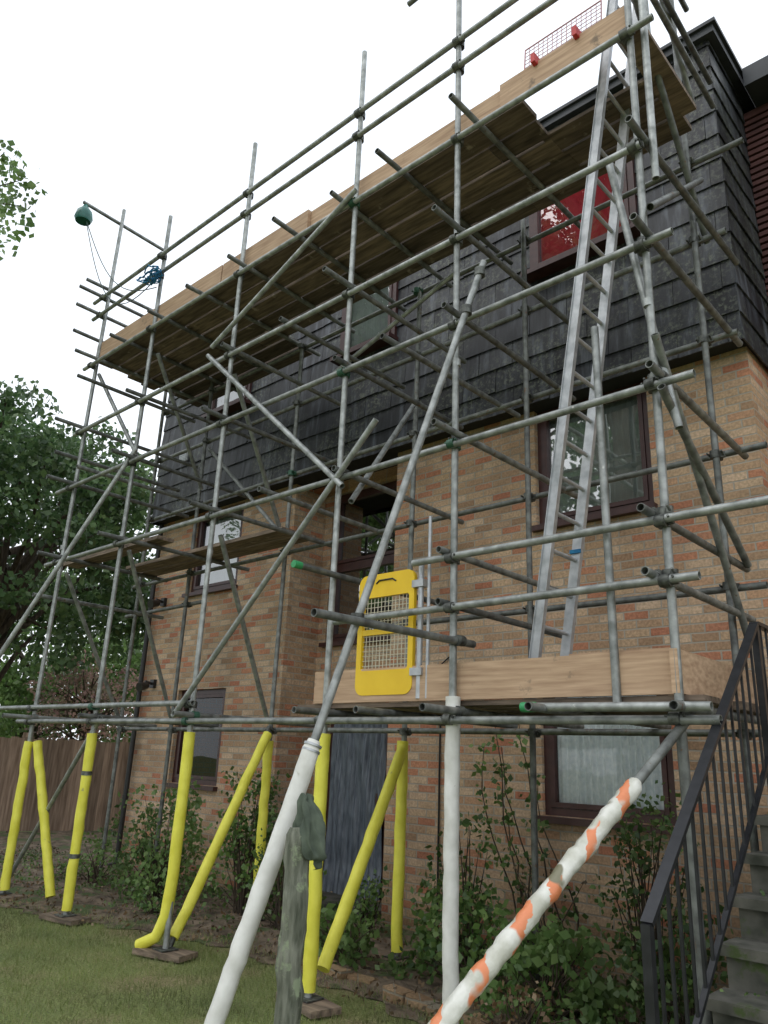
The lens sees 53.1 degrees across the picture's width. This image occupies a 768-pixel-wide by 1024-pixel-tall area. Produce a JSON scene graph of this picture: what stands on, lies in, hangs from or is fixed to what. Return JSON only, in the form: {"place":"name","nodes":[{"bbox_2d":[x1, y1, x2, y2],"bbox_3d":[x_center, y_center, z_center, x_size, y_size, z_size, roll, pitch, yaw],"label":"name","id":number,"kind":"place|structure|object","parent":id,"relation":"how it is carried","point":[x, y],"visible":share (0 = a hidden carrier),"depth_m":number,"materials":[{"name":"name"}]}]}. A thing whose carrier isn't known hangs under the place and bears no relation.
{"place":"outdoors","nodes":[
{"label":"outdoors","id":0,"kind":"place"},
{"bbox_2d":[0,831,471,1023],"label":"lawn ground","id":1,"kind":"structure","parent":0,"point":[164,1006],"depth_m":5.33,"materials":[{"name":"green plant"}]},
{"bbox_2d":[0,692,12,732],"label":"broadleaf tree","id":2,"kind":"object","parent":1,"relation":"on","point":[2,702],"visible":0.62,"depth_m":17.85,"materials":[{"name":"green plant"}]},
{"bbox_2d":[0,139,47,260],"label":"overhanging tree","id":3,"kind":"object","parent":1,"relation":"on","point":[6,200],"visible":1,"depth_m":9.02,"materials":[{"name":"green plant"}]},
{"bbox_2d":[0,732,129,831],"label":"timber fence","id":4,"kind":"object","parent":1,"relation":"on","point":[59,755],"visible":0.32,"depth_m":14.77,"materials":[{"name":"brown wood"}]},
{"bbox_2d":[0,567,149,742],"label":"broadleaf tree","id":5,"kind":"object","parent":1,"relation":"on","point":[14,690],"visible":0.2,"depth_m":20.80,"materials":[{"name":"green plant"}]},
{"bbox_2d":[0,375,158,680],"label":"broadleaf tree","id":6,"kind":"object","parent":1,"relation":"on","point":[23,578],"visible":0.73,"depth_m":15.32,"materials":[{"name":"green plant"}]},
{"bbox_2d":[22,649,138,741],"bbox_3d":[-6.325,4.769,16.361,2.940,3.660,2.870,0,-18,6],"label":"flowering shrub","id":7,"kind":"object","parent":1,"relation":"on","point":[85,696],"visible":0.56,"depth_m":16.36,"materials":[{"name":"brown plant"}]},
{"bbox_2d":[97,655,141,741],"bbox_3d":[-5.250,5.960,21.753,5.926,4.878,5.254,-14,-24,41],"label":"broadleaf tree","id":8,"kind":"object","parent":1,"relation":"on","point":[135,661],"visible":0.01,"depth_m":20.93,"materials":[{"name":"green plant"}]},
{"bbox_2d":[274,793,326,1023],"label":"timber post","id":9,"kind":"object","parent":1,"relation":"on","point":[305,842],"visible":1,"depth_m":3.50,"materials":[{"name":"wood"}]},
{"bbox_2d":[205,490,396,633],"bbox_3d":[0.417,0.605,9.772,8.900,8.000,1.450,-14,-24,41],"label":"interior partition","id":10,"kind":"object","parent":1,"relation":"on","point":[374,511],"depth_m":11.38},
{"bbox_2d":[271,891,381,918],"bbox_3d":[-0.539,4.261,8.288,1.500,0.160,0.550,-14,-24,41],"label":"door step","id":11,"kind":"object","parent":1,"relation":"on","point":[333,898],"depth_m":8.21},
{"bbox_2d":[0,830,692,1023],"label":"flower bed soil","id":12,"kind":"structure","parent":1,"relation":"on","point":[61,840],"depth_m":7.35,"materials":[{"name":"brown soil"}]},
{"bbox_2d":[53,828,132,889],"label":"garden shrub","id":13,"kind":"object","parent":12,"relation":"on","point":[95,873],"visible":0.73,"depth_m":9.11,"materials":[{"name":"green plant"}]},
{"bbox_2d":[87,792,121,848],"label":"garden shrub","id":14,"kind":"object","parent":12,"relation":"on","point":[115,826],"visible":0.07,"depth_m":12.48,"materials":[{"name":"green plant"}]},
{"bbox_2d":[128,870,194,919],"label":"garden shrub","id":15,"kind":"object","parent":12,"relation":"on","point":[148,905],"visible":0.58,"depth_m":7.50,"materials":[{"name":"green plant"}]},
{"bbox_2d":[107,777,218,899],"bbox_3d":[-2.460,3.634,8.573,1.344,1.337,1.196,-14,-24,41],"label":"garden shrub","id":16,"kind":"object","parent":12,"relation":"on","point":[147,860],"visible":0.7,"depth_m":8.45,"materials":[{"name":"green plant"}]},
{"bbox_2d":[201,766,290,915],"bbox_3d":[-1.341,3.349,7.871,0.957,1.488,0.924,-14,-24,41],"label":"garden shrub","id":17,"kind":"object","parent":12,"relation":"on","point":[239,899],"visible":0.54,"depth_m":7.82,"materials":[{"name":"green plant"}]},
{"bbox_2d":[239,827,326,929],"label":"garden shrub","id":18,"kind":"object","parent":12,"relation":"on","point":[277,905],"visible":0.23,"depth_m":7.22,"materials":[{"name":"green plant"}]},
{"bbox_2d":[0,842,645,1023],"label":"ground weeds","id":19,"kind":"object","parent":12,"relation":"on","point":[227,915],"visible":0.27,"depth_m":8.14,"materials":[{"name":"green plant"}]},
{"bbox_2d":[303,903,407,979],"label":"garden shrub","id":20,"kind":"object","parent":12,"relation":"on","point":[350,943],"visible":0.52,"depth_m":5.93,"materials":[{"name":"green plant"}]},
{"bbox_2d":[332,865,392,935],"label":"garden shrub","id":21,"kind":"object","parent":12,"relation":"on","point":[370,912],"visible":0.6,"depth_m":7.03,"materials":[{"name":"green plant"}]},
{"bbox_2d":[419,810,498,961],"bbox_3d":[0.592,3.093,6.367,0.640,1.196,0.574,-7,-20,26],"label":"garden shrub","id":22,"kind":"object","parent":12,"relation":"on","point":[466,822],"visible":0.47,"depth_m":6.41,"materials":[{"name":"green plant"}]},
{"bbox_2d":[392,861,537,984],"bbox_3d":[0.592,3.060,5.648,1.039,0.841,0.996,0,-18,8],"label":"garden shrub","id":23,"kind":"object","parent":12,"relation":"on","point":[430,944],"visible":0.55,"depth_m":5.63,"materials":[{"name":"green plant"}]},
{"bbox_2d":[471,976,582,1023],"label":"dry shrub","id":24,"kind":"object","parent":12,"relation":"on","point":[529,1014],"visible":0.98,"depth_m":4.56,"materials":[{"name":"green plant"}]},
{"bbox_2d":[468,725,593,977],"bbox_3d":[1.137,2.651,6.370,1.139,2.078,0.335,-14,-24,41],"label":"climbing rose","id":25,"kind":"object","parent":12,"relation":"on","point":[507,816],"visible":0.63,"depth_m":6.42,"materials":[{"name":"green plant"}]},
{"bbox_2d":[458,899,626,1023],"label":"garden shrub","id":26,"kind":"object","parent":12,"relation":"on","point":[557,949],"visible":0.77,"depth_m":4.84,"materials":[{"name":"green plant"}]},
{"bbox_2d":[495,866,607,982],"bbox_3d":[1.251,3.136,5.818,0.878,0.834,0.442,-1,-18,11],"label":"dry shrub","id":27,"kind":"object","parent":12,"relation":"on","point":[582,883],"visible":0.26,"depth_m":5.83,"materials":[{"name":"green plant"}]},
{"bbox_2d":[588,780,718,1018],"bbox_3d":[1.837,2.645,5.322,0.867,1.504,0.711,-14,-24,41],"label":"garden shrub","id":28,"kind":"object","parent":12,"relation":"on","point":[633,890],"visible":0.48,"depth_m":5.34,"materials":[{"name":"green plant"}]},
{"bbox_2d":[587,895,733,1023],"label":"garden shrub","id":29,"kind":"object","parent":12,"relation":"on","point":[633,987],"visible":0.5,"depth_m":4.48,"materials":[{"name":"green plant"}]},
{"bbox_2d":[308,475,396,902],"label":"recess wall","id":30,"kind":"structure","parent":1,"relation":"on","point":[322,627],"depth_m":9.84,"materials":[{"name":"brick"}]},
{"bbox_2d":[318,636,390,647],"bbox_3d":[-0.264,1.597,9.416,1.360,0.052,0.200,-14,-24,41],"label":"sill stair","id":31,"kind":"object","parent":30,"relation":"attached to","point":[335,644],"visible":0.36,"depth_m":9.37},
{"bbox_2d":[333,480,396,640],"bbox_3d":[-0.184,0.633,9.773,1.296,1.996,0.082,-14,-24,41],"label":"window frame","id":32,"kind":"object","parent":30,"relation":"attached to","point":[355,564],"depth_m":9.94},
{"bbox_2d":[0,0,767,1023],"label":"scaffolding","id":33,"kind":"object","parent":1,"relation":"on","point":[502,158],"visible":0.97,"depth_m":6.20,"materials":[{"name":"metal"}]},
{"bbox_2d":[74,204,156,304],"bbox_3d":[-3.484,-3.424,9.854,1.619,1.835,0.234,-8,-20,28],"label":"pulley wheel","id":34,"kind":"object","parent":33,"relation":"hanging from","point":[83,215],"visible":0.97,"depth_m":10.29,"materials":[{"name":"green metal"}]},
{"bbox_2d":[136,264,163,285],"bbox_3d":[-2.777,-2.831,9.231,0.436,0.211,0.195,-14,-24,41],"label":"blue rope coil","id":35,"kind":"object","parent":33,"relation":"on","point":[156,271],"visible":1,"depth_m":9.21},
{"bbox_2d":[355,516,431,698],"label":"ladder safety gate","id":36,"kind":"structure","parent":33,"relation":"attached to","point":[390,681],"depth_m":5.34,"materials":[{"name":"yellow paint"}]},
{"bbox_2d":[524,0,601,68],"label":"wire guard","id":37,"kind":"object","parent":33,"relation":"attached to","point":[575,31],"visible":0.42,"depth_m":6.03,"materials":[{"name":"metal"}]},
{"bbox_2d":[529,0,637,698],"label":"ladder","id":38,"kind":"object","parent":33,"relation":"on","point":[553,514],"visible":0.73,"depth_m":5.34,"materials":[{"name":"metal"}]},
{"bbox_2d":[318,956,492,1023],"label":"brick edging","id":39,"kind":"object","parent":1,"relation":"on","point":[406,996],"visible":0.44,"depth_m":5.13,"materials":[{"name":"brown brick"}]},
{"bbox_2d":[120,346,767,993],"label":"front wall","id":40,"kind":"structure","parent":1,"relation":"on","point":[484,478],"depth_m":7.42,"materials":[{"name":"brick"}]},
{"bbox_2d":[103,524,163,865],"bbox_3d":[-3.648,2.547,11.323,0.087,4.975,0.231,-10,-21,32],"label":"drainpipe","id":41,"kind":"object","parent":40,"relation":"attached to","point":[125,796],"visible":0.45,"depth_m":11.11,"materials":[{"name":"black plastic"}]},
{"bbox_2d":[136,598,166,691],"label":"wall lamps","id":42,"kind":"object","parent":40,"relation":"attached to","point":[144,685],"depth_m":11.23,"materials":[{"name":"black plastic"}]},
{"bbox_2d":[166,782,217,790],"bbox_3d":[-2.507,3.603,10.081,1.160,0.052,0.200,-14,-24,41],"label":"window sill","id":43,"kind":"structure","parent":40,"relation":"attached to","point":[205,788],"depth_m":9.83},
{"bbox_2d":[172,689,225,785],"bbox_3d":[-2.442,3.010,10.319,1.096,1.216,0.082,-14,-24,41],"label":"window frame","id":44,"kind":"structure","parent":40,"relation":"attached to","point":[212,693],"depth_m":10.39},
{"bbox_2d":[181,585,237,597],"bbox_3d":[-2.435,1.138,10.908,1.240,0.052,0.200,-14,-24,41],"label":"sill first","id":45,"kind":"object","parent":40,"relation":"attached to","point":[212,590],"visible":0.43,"depth_m":10.77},
{"bbox_2d":[191,503,244,591],"bbox_3d":[-2.370,0.546,11.145,1.176,1.216,0.082,-14,-24,41],"label":"window frame first","id":46,"kind":"object","parent":40,"relation":"attached to","point":[200,543],"depth_m":11.32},
{"bbox_2d":[199,512,241,585],"bbox_3d":[-2.313,0.567,11.204,1.080,1.160,0.026,-14,-24,41],"label":"window pane","id":47,"kind":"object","parent":40,"relation":"hanging from","point":[227,527],"depth_m":11.27,"materials":[{"name":"clear glass"}]},
{"bbox_2d":[322,724,387,898],"bbox_3d":[-0.301,3.321,8.896,1.000,2.000,0.120,-14,-24,41],"label":"door","id":48,"kind":"structure","parent":40,"relation":"attached to","point":[376,800],"depth_m":8.85,"materials":[{"name":"wood"}]},
{"bbox_2d":[322,724,386,900],"bbox_3d":[-0.339,3.341,8.848,0.880,1.970,0.101,-14,-24,41],"label":"door protective film","id":49,"kind":"object","parent":48,"relation":"attached to","point":[357,771],"depth_m":8.87,"materials":[{"name":"grey plastic"}]},
{"bbox_2d":[436,657,448,919],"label":"wall cables","id":50,"kind":"object","parent":40,"relation":"attached to","point":[438,825],"depth_m":7.37,"materials":[{"name":"black plastic"}]},
{"bbox_2d":[532,502,657,532],"bbox_3d":[1.930,0.075,7.068,1.240,0.052,0.200,-14,-24,41],"label":"sill first","id":51,"kind":"object","parent":40,"relation":"attached to","point":[625,511],"visible":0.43,"depth_m":6.93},
{"bbox_2d":[537,381,653,523],"bbox_3d":[1.995,-0.527,7.309,1.176,1.236,0.082,-14,-24,41],"label":"window frame first","id":52,"kind":"object","parent":40,"relation":"attached to","point":[544,467],"depth_m":7.13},
{"bbox_2d":[549,396,643,512],"bbox_3d":[2.052,-0.506,7.367,1.080,1.180,0.026,-14,-24,41],"label":"window pane","id":53,"kind":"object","parent":52,"relation":"hanging from","point":[622,439],"visible":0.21,"depth_m":7.30,"materials":[{"name":"clear glass"}]},
{"bbox_2d":[537,815,673,834],"bbox_3d":[1.815,2.541,6.253,1.240,0.052,0.200,-14,-24,41],"label":"window sill","id":54,"kind":"structure","parent":40,"relation":"attached to","point":[570,821],"depth_m":6.31,"materials":[{"name":"brown brick"}]},
{"bbox_2d":[543,695,676,825],"bbox_3d":[1.879,1.949,6.491,1.176,1.216,0.082,-14,-24,41],"label":"window frame","id":55,"kind":"structure","parent":40,"relation":"attached to","point":[552,803],"depth_m":6.48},
{"bbox_2d":[557,695,663,815],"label":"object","id":56,"kind":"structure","parent":55,"relation":"attached to","point":[596,770],"depth_m":6.48,"materials":[{"name":"fabric"}]},
{"bbox_2d":[185,346,767,776],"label":"side walls","id":57,"kind":"structure","parent":1,"relation":"on","point":[205,752],"depth_m":6.76,"materials":[{"name":"brick"}]},
{"bbox_2d":[157,68,766,532],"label":"cladding soffit","id":58,"kind":"structure","parent":57,"relation":"attached to","point":[539,406],"depth_m":7.93,"materials":[{"name":"brown wood"}]},
{"bbox_2d":[152,403,204,538],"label":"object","id":59,"kind":"object","parent":58,"relation":"attached to","point":[157,524],"visible":0.03,"depth_m":12.17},
{"bbox_2d":[216,386,244,407],"bbox_3d":[-2.216,-1.962,11.569,0.900,0.960,0.026,-14,-24,41],"label":"curtain top","id":60,"kind":"object","parent":58,"relation":"hanging from","point":[233,396],"depth_m":11.59,"materials":[{"name":"white fabric"}]},
{"bbox_2d":[350,286,388,347],"bbox_3d":[-0.130,-2.470,9.733,0.850,0.960,0.026,-14,-24,41],"label":"curtain top","id":61,"kind":"object","parent":58,"relation":"hanging from","point":[370,328],"visible":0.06,"depth_m":9.79,"materials":[{"name":"grey fabric"}]},
{"bbox_2d":[151,40,741,523],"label":"slate cladding","id":62,"kind":"structure","parent":58,"relation":"attached to","point":[491,370],"depth_m":8.21,"materials":[{"name":"grey stone"}]},
{"bbox_2d":[179,452,188,460],"bbox_3d":[-3.084,-0.860,11.832,0.220,0.180,0.030,-14,-24,41],"label":"air vent","id":63,"kind":"object","parent":62,"relation":"attached to","point":[184,457],"visible":0.57,"depth_m":11.79,"materials":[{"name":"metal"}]},
{"bbox_2d":[201,398,251,420],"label":"sill top","id":64,"kind":"structure","parent":62,"relation":"attached to","point":[235,405],"depth_m":11.15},
{"bbox_2d":[211,382,252,409],"bbox_3d":[-2.272,-1.983,11.510,0.996,1.016,0.082,-14,-24,41],"label":"window frame top","id":65,"kind":"object","parent":64,"relation":"on","point":[248,387],"depth_m":11.16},
{"bbox_2d":[330,332,397,365],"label":"sill top","id":66,"kind":"structure","parent":62,"relation":"attached to","point":[378,344],"depth_m":9.37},
{"bbox_2d":[340,281,398,350],"bbox_3d":[-0.186,-2.491,9.675,0.946,1.016,0.082,-14,-24,41],"label":"window frame top","id":67,"kind":"object","parent":66,"relation":"on","point":[393,291],"depth_m":9.43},
{"bbox_2d":[521,223,640,283],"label":"sill top","id":68,"kind":"structure","parent":62,"relation":"attached to","point":[567,259],"depth_m":7.61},
{"bbox_2d":[529,160,637,267],"bbox_3d":[1.987,-3.068,7.780,1.166,1.116,0.082,-14,-24,41],"label":"window frame top","id":69,"kind":"object","parent":62,"relation":"attached to","point":[630,203],"depth_m":7.53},
{"bbox_2d":[540,173,623,261],"bbox_3d":[2.008,-3.060,7.802,1.070,1.060,0.001,-14,-24,41],"label":"curtain top","id":70,"kind":"object","parent":69,"relation":"attached to","point":[560,240],"visible":0.23,"depth_m":7.87,"materials":[{"name":"red fabric"}]},
{"bbox_2d":[204,121,726,413],"bbox_3d":[-0.234,-2.148,9.749,8.880,3.130,0.150,-14,-24,41],"label":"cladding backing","id":71,"kind":"object","parent":58,"relation":"attached to","point":[495,242],"visible":0.12,"depth_m":7.08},
{"bbox_2d":[538,16,755,130],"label":"roof","id":72,"kind":"structure","parent":58,"relation":"on","point":[710,31],"depth_m":7.68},
{"bbox_2d":[706,40,767,367],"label":"slate cladding return","id":73,"kind":"object","parent":58,"relation":"attached to","point":[742,210],"visible":0.94,"depth_m":7.03,"materials":[{"name":"grey stone"}]},
{"bbox_2d":[705,812,767,1023],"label":"external stairs","id":74,"kind":"structure","parent":1,"relation":"on","point":[742,998],"depth_m":3.30,"materials":[{"name":"concrete"}]},
{"bbox_2d":[640,621,767,1023],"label":"stair railing","id":75,"kind":"object","parent":74,"relation":"on","point":[650,916],"visible":1,"depth_m":3.36,"materials":[{"name":"black metal"}]},
{"bbox_2d":[0,0,767,741],"label":"sky","id":76,"kind":"structure","parent":0,"point":[152,110],"materials":[{"name":"white"}]},
{"bbox_3d":[10.179,1.284,5.589,10.690,5.100,8.280,-14,-24,41],"label":"brick base","id":77,"kind":"object","parent":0,"visible":0},
{"bbox_2d":[743,102,767,305],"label":"wall","id":78,"kind":"structure","parent":77,"relation":"on","point":[756,109],"depth_m":7.73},
{"bbox_2d":[742,55,767,107],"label":"roof","id":79,"kind":"structure","parent":78,"relation":"on","point":[755,76],"depth_m":7.55,"materials":[{"name":"grey metal"}]},
{"bbox_2d":[744,105,767,296],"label":"weatherboards","id":80,"kind":"object","parent":78,"relation":"attached to","point":[756,127],"visible":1,"depth_m":7.58,"materials":[{"name":"brown wood"}]}
]}

